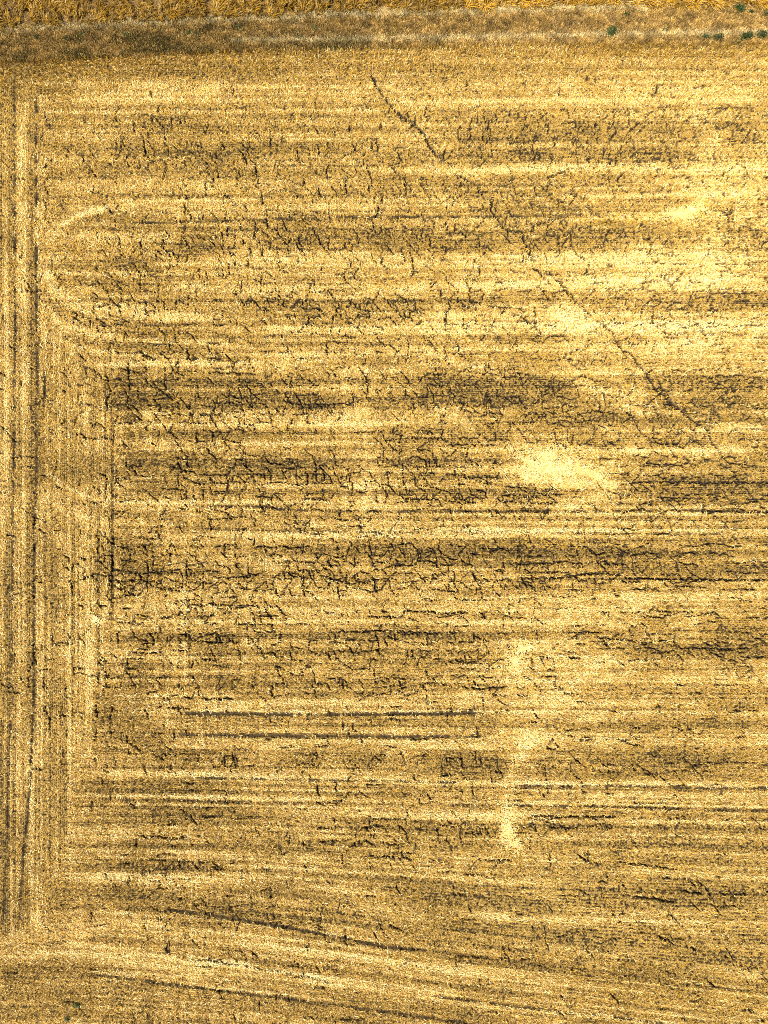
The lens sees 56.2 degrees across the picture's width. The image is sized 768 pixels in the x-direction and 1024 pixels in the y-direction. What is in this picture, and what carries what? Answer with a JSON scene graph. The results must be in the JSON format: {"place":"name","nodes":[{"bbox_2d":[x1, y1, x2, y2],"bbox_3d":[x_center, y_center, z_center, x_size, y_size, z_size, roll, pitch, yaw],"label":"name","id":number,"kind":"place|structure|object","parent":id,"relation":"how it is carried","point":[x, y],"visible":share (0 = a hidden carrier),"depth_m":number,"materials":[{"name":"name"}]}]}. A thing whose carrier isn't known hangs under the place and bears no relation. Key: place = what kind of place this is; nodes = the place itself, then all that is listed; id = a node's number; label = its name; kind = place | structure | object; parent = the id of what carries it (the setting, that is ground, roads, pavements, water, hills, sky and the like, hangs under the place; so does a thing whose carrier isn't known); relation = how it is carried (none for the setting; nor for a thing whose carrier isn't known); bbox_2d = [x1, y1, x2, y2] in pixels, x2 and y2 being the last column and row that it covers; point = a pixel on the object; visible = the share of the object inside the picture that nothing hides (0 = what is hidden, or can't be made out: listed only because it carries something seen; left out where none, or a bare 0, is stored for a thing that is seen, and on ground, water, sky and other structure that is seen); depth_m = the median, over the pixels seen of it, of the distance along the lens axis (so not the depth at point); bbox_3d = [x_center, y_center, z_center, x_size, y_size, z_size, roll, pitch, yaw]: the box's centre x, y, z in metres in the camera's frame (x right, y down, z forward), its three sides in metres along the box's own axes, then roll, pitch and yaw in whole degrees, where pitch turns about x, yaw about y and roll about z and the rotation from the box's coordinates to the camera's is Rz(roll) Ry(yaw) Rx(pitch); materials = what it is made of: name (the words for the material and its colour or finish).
{"place":"outdoors","nodes":[
{"label":"outdoors","id":0,"kind":"place"},
{"bbox_2d":[0,0,767,1023],"bbox_3d":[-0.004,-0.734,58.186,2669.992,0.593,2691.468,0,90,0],"label":"ground","id":1,"kind":"structure","parent":0,"point":[606,552],"depth_m":58.04,"materials":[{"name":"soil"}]},
{"bbox_2d":[87,614,102,624],"bbox_3d":[-23.301,8.648,57.822,1.723,0.318,0.830,35,90,0],"label":"straw heap","id":2,"kind":"object","parent":1,"relation":"on","point":[95,617],"visible":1,"depth_m":57.84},
{"bbox_2d":[0,0,767,31],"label":"tall grass","id":3,"kind":"structure","parent":1,"relation":"on","point":[65,7],"depth_m":57.66,"materials":[{"name":"brown plant"}]},
{"bbox_2d":[0,40,767,1023],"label":"wheat stubble","id":4,"kind":"object","parent":1,"relation":"on","point":[374,378],"visible":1,"depth_m":57.95,"materials":[{"name":"yellow plant"}]},
{"bbox_2d":[2,75,767,1023],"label":"wheel track","id":5,"kind":"structure","parent":1,"relation":"on","point":[302,735],"depth_m":58.08,"materials":[{"name":"soil"}]},
{"bbox_2d":[493,796,525,865],"bbox_3d":[10.334,25.708,57.887,3.424,0.360,5.898,0,90,0],"label":"straw heap","id":6,"kind":"object","parent":1,"relation":"on","point":[505,825],"visible":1,"depth_m":57.91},
{"bbox_2d":[491,635,554,687],"bbox_3d":[11.042,11.355,57.888,4.060,0.368,6.054,37,90,0],"label":"straw heap","id":7,"kind":"object","parent":1,"relation":"on","point":[513,660],"visible":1,"depth_m":57.92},
{"bbox_2d":[480,435,617,503],"bbox_3d":[13.410,-3.415,57.854,12.170,0.534,5.687,0,90,0],"label":"straw heap","id":8,"kind":"object","parent":1,"relation":"on","point":[550,467],"visible":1,"depth_m":57.91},
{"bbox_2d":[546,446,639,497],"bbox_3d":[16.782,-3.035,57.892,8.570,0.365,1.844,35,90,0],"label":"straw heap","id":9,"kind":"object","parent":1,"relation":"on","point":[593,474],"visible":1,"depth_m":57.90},
{"bbox_2d":[606,25,616,37],"bbox_3d":[18.220,-38.680,57.734,1.177,0.591,1.085,0,90,0],"label":"bush","id":10,"kind":"object","parent":1,"relation":"on","point":[610,30],"visible":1,"depth_m":57.73,"materials":[{"name":"green plant"}]},
{"bbox_2d":[646,196,718,226],"bbox_3d":[24.082,-24.133,57.831,5.919,0.461,2.644,0,90,0],"label":"straw heap","id":11,"kind":"object","parent":1,"relation":"on","point":[691,209],"visible":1,"depth_m":57.86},
{"bbox_2d":[709,33,723,40],"bbox_3d":[26.813,-38.276,57.814,1.585,0.433,0.685,17,90,0],"label":"weed","id":12,"kind":"object","parent":1,"relation":"on","point":[717,37],"visible":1,"depth_m":57.82,"materials":[{"name":"green plant"}]},
{"bbox_2d":[731,3,745,13],"bbox_3d":[28.694,-40.565,57.787,1.354,0.485,0.917,12,90,0],"label":"weed","id":13,"kind":"object","parent":1,"relation":"on","point":[739,6],"visible":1,"depth_m":57.75,"materials":[{"name":"green plant"}]},
{"bbox_2d":[738,31,754,40],"bbox_3d":[29.162,-38.193,57.788,1.703,0.483,1.172,0,90,0],"label":"weed","id":14,"kind":"object","parent":1,"relation":"on","point":[744,36],"visible":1,"depth_m":57.79,"materials":[{"name":"green plant"}]},
{"bbox_2d":[754,28,767,39],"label":"weed","id":15,"kind":"object","parent":1,"relation":"on","point":[763,34],"visible":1,"depth_m":57.76,"materials":[{"name":"green plant"}]},
{"bbox_2d":[0,0,767,64],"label":"verge grass","id":16,"kind":"structure","parent":0,"point":[252,26],"depth_m":57.91,"materials":[{"name":"brown plant"}]}
]}

